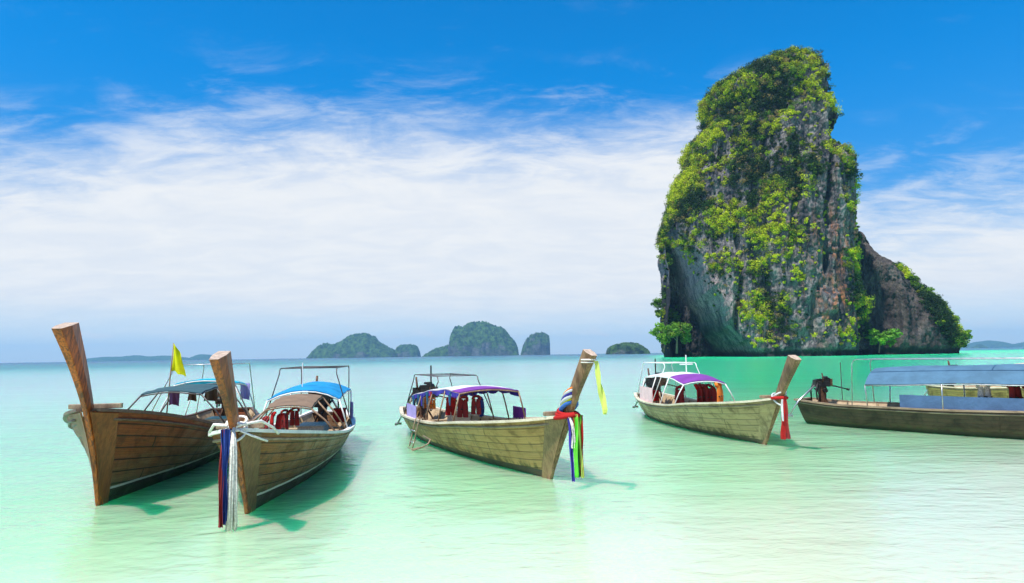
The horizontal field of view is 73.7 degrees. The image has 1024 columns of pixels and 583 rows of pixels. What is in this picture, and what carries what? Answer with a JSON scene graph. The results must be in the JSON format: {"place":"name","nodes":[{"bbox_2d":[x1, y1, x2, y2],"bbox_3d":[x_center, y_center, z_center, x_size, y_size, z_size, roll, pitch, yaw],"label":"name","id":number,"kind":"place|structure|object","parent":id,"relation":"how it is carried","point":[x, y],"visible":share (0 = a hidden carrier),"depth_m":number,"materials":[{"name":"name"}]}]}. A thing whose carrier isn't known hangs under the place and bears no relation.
{"place":"outdoors","nodes":[
{"label":"outdoors","id":0,"kind":"place"},
{"bbox_2d":[87,355,188,361],"bbox_3d":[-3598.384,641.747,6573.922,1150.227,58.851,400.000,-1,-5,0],"label":"hills","id":1,"kind":"structure","parent":0,"point":[141,358],"depth_m":6403.09,"materials":[{"name":"blue"}]},
{"bbox_2d":[187,354,211,359],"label":"hills","id":2,"kind":"structure","parent":0,"point":[202,357],"depth_m":6316.67,"materials":[{"name":"blue"}]},
{"bbox_2d":[422,321,518,356],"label":"island","id":3,"kind":"structure","parent":0,"point":[478,338],"depth_m":3108.20,"materials":[{"name":"plant"}]},
{"bbox_2d":[0,347,1023,582],"bbox_3d":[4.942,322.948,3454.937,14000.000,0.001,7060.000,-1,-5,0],"label":"sea water","id":4,"kind":"structure","parent":0,"point":[645,499],"depth_m":10.09,"materials":[{"name":"teal liquid"}]},
{"bbox_2d":[51,322,259,505],"bbox_3d":[-6.905,2.396,14.115,2.440,2.990,11.526,0,-5,-12],"label":"longtail boat","id":5,"kind":"object","parent":4,"relation":"on","point":[128,450],"visible":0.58,"depth_m":10.53,"materials":[{"name":"brown wood"}]},
{"bbox_2d":[169,391,179,405],"bbox_3d":[-7.377,2.341,14.912,0.227,0.321,0.076,0,-5,-6],"label":"hanging towel","id":6,"kind":"object","parent":5,"relation":"hanging from","point":[174,398],"visible":0.93,"depth_m":14.91,"materials":[{"name":"fabric"}]},
{"bbox_2d":[166,343,185,412],"bbox_3d":[-7.620,1.993,15.493,0.417,1.652,0.106,-1,-5,0],"label":"flag","id":7,"kind":"object","parent":5,"relation":"attached to","point":[177,365],"visible":0.99,"depth_m":15.52,"materials":[{"name":"yellow fabric"}]},
{"bbox_2d":[187,394,196,401],"bbox_3d":[-7.691,2.467,16.425,0.215,0.361,0.076,1,-6,-17],"label":"hanging rag","id":8,"kind":"object","parent":5,"relation":"hanging from","point":[192,397],"visible":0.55,"depth_m":16.41,"materials":[{"name":"brown fabric"}]},
{"bbox_2d":[204,384,217,401],"bbox_3d":[-7.419,2.501,16.837,0.346,0.441,0.142,0,-5,-11],"label":"hanging garment","id":9,"kind":"object","parent":5,"relation":"hanging from","point":[212,395],"visible":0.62,"depth_m":16.83,"materials":[{"name":"brown fabric"}]},
{"bbox_2d":[204,416,226,422],"bbox_3d":[-7.341,3.252,17.191,0.612,0.167,0.824,0,-5,-12],"label":"bench board","id":10,"kind":"object","parent":5,"relation":"on","point":[216,419],"visible":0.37,"depth_m":16.84,"materials":[{"name":"blue wood"}]},
{"bbox_2d":[240,383,249,399],"bbox_3d":[-7.123,2.675,18.215,0.246,0.440,0.076,0,-5,-11],"label":"hanging towel","id":11,"kind":"object","parent":5,"relation":"hanging from","point":[244,391],"visible":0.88,"depth_m":18.21,"materials":[{"name":"blue fabric"}]},
{"bbox_2d":[208,351,355,513],"bbox_3d":[-4.157,2.462,13.004,1.990,2.570,10.898,0,-5,-8],"label":"longtail boat","id":12,"kind":"object","parent":4,"relation":"on","point":[282,462],"visible":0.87,"depth_m":10.10,"materials":[{"name":"brown wood"}]},
{"bbox_2d":[208,415,278,531],"bbox_3d":[-3.445,2.323,8.729,0.887,1.435,0.688,1,-6,-19],"label":"prow garland","id":13,"kind":"object","parent":12,"relation":"hanging from","point":[227,517],"visible":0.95,"depth_m":8.43,"materials":[{"name":"multicoloured fabric"}]},
{"bbox_2d":[270,411,276,428],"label":"life jacket","id":14,"kind":"object","parent":12,"relation":"hanging from","point":[272,417],"visible":0.73,"depth_m":13.11,"materials":[{"name":"red fabric"}]},
{"bbox_2d":[275,413,282,428],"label":"life jacket","id":15,"kind":"object","parent":12,"relation":"hanging from","point":[278,421],"visible":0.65,"depth_m":12.60,"materials":[{"name":"red fabric"}]},
{"bbox_2d":[280,409,287,427],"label":"life jacket","id":16,"kind":"object","parent":12,"relation":"hanging from","point":[283,420],"visible":0.52,"depth_m":13.65,"materials":[{"name":"red fabric"}]},
{"bbox_2d":[285,409,291,429],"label":"life jacket","id":17,"kind":"object","parent":12,"relation":"hanging from","point":[286,419],"visible":0.98,"depth_m":12.94,"materials":[{"name":"red fabric"}]},
{"bbox_2d":[289,408,299,425],"bbox_3d":[-4.279,2.461,13.480,0.215,0.367,0.113,-3,-6,17],"label":"life jacket","id":18,"kind":"object","parent":12,"relation":"hanging from","point":[294,415],"visible":0.92,"depth_m":13.44,"materials":[{"name":"red fabric"}]},
{"bbox_2d":[296,421,328,430],"bbox_3d":[-4.532,3.109,15.568,0.612,0.187,0.927,0,-5,-8],"label":"bench board","id":19,"kind":"object","parent":12,"relation":"on","point":[322,426],"visible":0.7,"depth_m":15.18,"materials":[{"name":"blue wood"}]},
{"bbox_2d":[333,408,345,421],"bbox_3d":[-4.277,3.061,16.930,0.306,0.327,0.360,0,-5,-8],"label":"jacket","id":20,"kind":"object","parent":12,"relation":"on","point":[338,411],"visible":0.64,"depth_m":16.77,"materials":[{"name":"red fabric"}]},
{"bbox_2d":[306,333,397,357],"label":"island","id":21,"kind":"structure","parent":4,"relation":"in","point":[362,345],"depth_m":3424.75,"materials":[{"name":"green plant"}]},
{"bbox_2d":[395,344,420,356],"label":"island","id":22,"kind":"structure","parent":4,"relation":"in","point":[407,350],"depth_m":3637.82,"materials":[{"name":"blue"}]},
{"bbox_2d":[395,349,596,478],"bbox_3d":[-0.795,2.620,15.099,1.890,2.540,10.747,1,-6,-22],"label":"longtail boat","id":23,"kind":"object","parent":4,"relation":"on","point":[520,441],"visible":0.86,"depth_m":12.85,"materials":[{"name":"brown wood"}]},
{"bbox_2d":[407,416,430,450],"bbox_3d":[-2.085,3.277,15.496,0.477,0.774,1.365,1,-6,-22],"label":"boarding ladder","id":24,"kind":"object","parent":23,"relation":"attached to","point":[417,448],"visible":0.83,"depth_m":15.76,"materials":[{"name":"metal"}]},
{"bbox_2d":[424,396,429,407],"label":"life jacket","id":25,"kind":"object","parent":23,"relation":"hanging from","point":[425,404],"visible":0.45,"depth_m":17.20,"materials":[{"name":"orange fabric"}]},
{"bbox_2d":[429,398,435,408],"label":"life jacket","id":26,"kind":"object","parent":23,"relation":"hanging from","point":[433,404],"visible":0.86,"depth_m":16.73,"materials":[{"name":"orange fabric"}]},
{"bbox_2d":[445,396,455,414],"bbox_3d":[-1.373,2.578,15.441,0.259,0.441,0.136,-2,-6,17],"label":"life jacket","id":27,"kind":"object","parent":23,"relation":"hanging from","point":[450,409],"visible":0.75,"depth_m":15.39,"materials":[{"name":"red fabric"}]},
{"bbox_2d":[447,411,470,420],"bbox_3d":[-1.286,3.038,16.524,0.510,0.247,0.360,1,-6,-22],"label":"storage box","id":28,"kind":"object","parent":23,"relation":"on","point":[449,417],"visible":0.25,"depth_m":16.38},
{"bbox_2d":[457,396,468,417],"bbox_3d":[-1.060,2.500,14.818,0.270,0.460,0.142,-3,-6,24],"label":"life jacket","id":29,"kind":"object","parent":23,"relation":"hanging from","point":[464,409],"visible":0.98,"depth_m":14.77,"materials":[{"name":"red fabric"}]},
{"bbox_2d":[471,395,480,414],"bbox_3d":[-0.761,2.424,14.624,0.241,0.410,0.127,-3,-6,23],"label":"life jacket","id":30,"kind":"object","parent":23,"relation":"hanging from","point":[475,406],"visible":1,"depth_m":14.59,"materials":[{"name":"red fabric"}]},
{"bbox_2d":[477,397,484,416],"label":"life jacket","id":31,"kind":"object","parent":23,"relation":"hanging from","point":[482,407],"visible":0.83,"depth_m":15.05,"materials":[{"name":"blue fabric"}]},
{"bbox_2d":[553,387,583,481],"bbox_3d":[0.917,2.251,10.982,0.418,1.481,0.719,1,-6,-22],"label":"prow garland","id":32,"kind":"object","parent":23,"relation":"attached to","point":[575,423],"visible":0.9,"depth_m":10.76,"materials":[{"name":"multicoloured fabric"}]},
{"bbox_2d":[581,359,607,413],"bbox_3d":[1.213,1.439,10.351,0.229,0.832,0.431,3,-7,-37],"label":"prow top ribbon","id":33,"kind":"object","parent":23,"relation":"attached to","point":[601,394],"visible":0.9,"depth_m":10.28,"materials":[{"name":"yellow fabric"}]},
{"bbox_2d":[606,342,650,353],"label":"island","id":34,"kind":"structure","parent":4,"relation":"on","point":[628,348],"depth_m":1459.70,"materials":[{"name":"plant"}]},
{"bbox_2d":[648,322,673,352],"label":"tree","id":35,"kind":"object","parent":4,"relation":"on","point":[656,333],"visible":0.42,"depth_m":297.01,"materials":[{"name":"green plant"}]},
{"bbox_2d":[660,322,692,353],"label":"tree","id":36,"kind":"object","parent":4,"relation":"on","point":[676,331],"visible":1,"depth_m":289.55,"materials":[{"name":"green plant"}]},
{"bbox_2d":[632,355,801,444],"bbox_3d":[5.318,2.960,18.958,1.990,2.390,10.281,0,-5,-6],"label":"longtail boat","id":37,"kind":"object","parent":4,"relation":"on","point":[751,420],"visible":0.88,"depth_m":16.97,"materials":[{"name":"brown wood"}]},
{"bbox_2d":[652,390,658,400],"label":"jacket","id":38,"kind":"object","parent":37,"relation":"on","point":[656,397],"visible":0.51,"depth_m":22.07,"materials":[{"name":"red fabric"}]},
{"bbox_2d":[674,385,684,402],"bbox_3d":[5.112,3.180,20.719,0.206,0.667,0.392,3,-6,-34],"label":"life jacket","id":39,"kind":"object","parent":37,"relation":"hanging from","point":[680,399],"visible":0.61,"depth_m":20.66,"materials":[{"name":"red fabric"}]},
{"bbox_2d":[694,384,700,401],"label":"life jacket","id":40,"kind":"object","parent":37,"relation":"hanging from","point":[697,387],"visible":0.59,"depth_m":20.44,"materials":[{"name":"red fabric"}]},
{"bbox_2d":[698,383,704,401],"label":"life jacket","id":41,"kind":"object","parent":37,"relation":"hanging from","point":[702,393],"visible":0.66,"depth_m":20.14,"materials":[{"name":"red fabric"}]},
{"bbox_2d":[701,384,706,401],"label":"life jacket","id":42,"kind":"object","parent":37,"relation":"hanging from","point":[703,385],"visible":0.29,"depth_m":20.02,"materials":[{"name":"red fabric"}]},
{"bbox_2d":[705,384,712,401],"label":"life jacket","id":43,"kind":"object","parent":37,"relation":"hanging from","point":[709,394],"visible":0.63,"depth_m":19.59,"materials":[{"name":"red fabric"}]},
{"bbox_2d":[709,385,716,401],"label":"life jacket","id":44,"kind":"object","parent":37,"relation":"hanging from","point":[712,387],"visible":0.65,"depth_m":19.27,"materials":[{"name":"red fabric"}]},
{"bbox_2d":[713,381,723,401],"bbox_3d":[5.742,2.830,19.002,0.217,0.704,0.413,-4,-6,33],"label":"life jacket","id":45,"kind":"object","parent":37,"relation":"hanging from","point":[718,386],"visible":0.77,"depth_m":18.87,"materials":[{"name":"orange fabric"}]},
{"bbox_2d":[770,392,790,439],"bbox_3d":[5.793,2.599,14.712,0.360,1.110,0.607,-1,-5,5],"label":"prow garland","id":46,"kind":"object","parent":37,"relation":"attached to","point":[784,433],"visible":0.94,"depth_m":14.50,"materials":[{"name":"red fabric"}]},
{"bbox_2d":[864,328,902,352],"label":"tree","id":47,"kind":"object","parent":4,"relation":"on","point":[883,337],"visible":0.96,"depth_m":259.64,"materials":[{"name":"green plant"}]},
{"bbox_2d":[788,357,1023,439],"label":"longtail boat","id":48,"kind":"object","parent":4,"relation":"on","point":[980,417],"visible":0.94,"depth_m":16.84,"materials":[{"name":"brown wood"}]},
{"bbox_2d":[976,385,992,397],"bbox_3d":[11.260,2.447,16.310,0.350,0.596,0.184,-1,-5,0],"label":"life jacket","id":49,"kind":"object","parent":48,"relation":"hanging from","point":[985,390],"visible":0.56,"depth_m":16.25,"materials":[{"name":"grey fabric"}]},
{"bbox_2d":[1006,386,1023,398],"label":"life jacket","id":50,"kind":"object","parent":48,"relation":"hanging from","point":[1015,392],"visible":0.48,"depth_m":15.80,"materials":[{"name":"red fabric"}]},
{"bbox_2d":[924,360,1023,398],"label":"longtail boat","id":51,"kind":"object","parent":4,"relation":"on","point":[972,391],"visible":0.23,"depth_m":26.13,"materials":[{"name":"yellow wood"}]},
{"bbox_2d":[971,344,987,347],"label":"island","id":52,"kind":"structure","parent":4,"relation":"on","point":[979,346],"depth_m":4950.95,"materials":[{"name":"blue"}]},
{"bbox_2d":[0,0,1023,362],"label":"sky","id":53,"kind":"structure","parent":0,"point":[249,179],"materials":[{"name":"blue"}]},
{"bbox_2d":[521,331,549,354],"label":"island","id":54,"kind":"structure","parent":0,"point":[536,343],"depth_m":3231.36,"materials":[{"name":"plant"}]},
{"bbox_2d":[962,340,1023,347],"bbox_3d":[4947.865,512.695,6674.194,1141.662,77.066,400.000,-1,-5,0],"label":"hills","id":55,"kind":"structure","parent":0,"point":[993,344],"depth_m":6518.55,"materials":[{"name":"blue"}]},
{"bbox_3d":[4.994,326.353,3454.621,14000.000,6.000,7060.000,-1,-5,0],"label":"seabed","id":56,"kind":"structure","parent":0,"visible":0},
{"bbox_2d":[657,52,959,356],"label":"limestone stack","id":57,"kind":"object","parent":56,"relation":"on","point":[887,286],"visible":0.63,"depth_m":263.77,"materials":[{"name":"grey stone"}]},
{"bbox_2d":[650,297,661,312],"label":"tree","id":58,"kind":"object","parent":57,"relation":"on","point":[656,303],"visible":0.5,"depth_m":320.65,"materials":[{"name":"green plant"}]},
{"bbox_2d":[655,304,681,325],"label":"tree","id":59,"kind":"object","parent":57,"relation":"on","point":[673,315],"visible":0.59,"depth_m":307.80,"materials":[{"name":"green plant"}]},
{"bbox_2d":[654,45,969,351],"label":"cliff shrubs","id":60,"kind":"object","parent":57,"relation":"on","point":[679,194],"visible":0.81,"depth_m":266.39,"materials":[{"name":"green plant"}]},
{"bbox_2d":[964,329,972,338],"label":"tree","id":61,"kind":"object","parent":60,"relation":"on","point":[969,335],"visible":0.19,"depth_m":276.13,"materials":[{"name":"green plant"}]}
]}

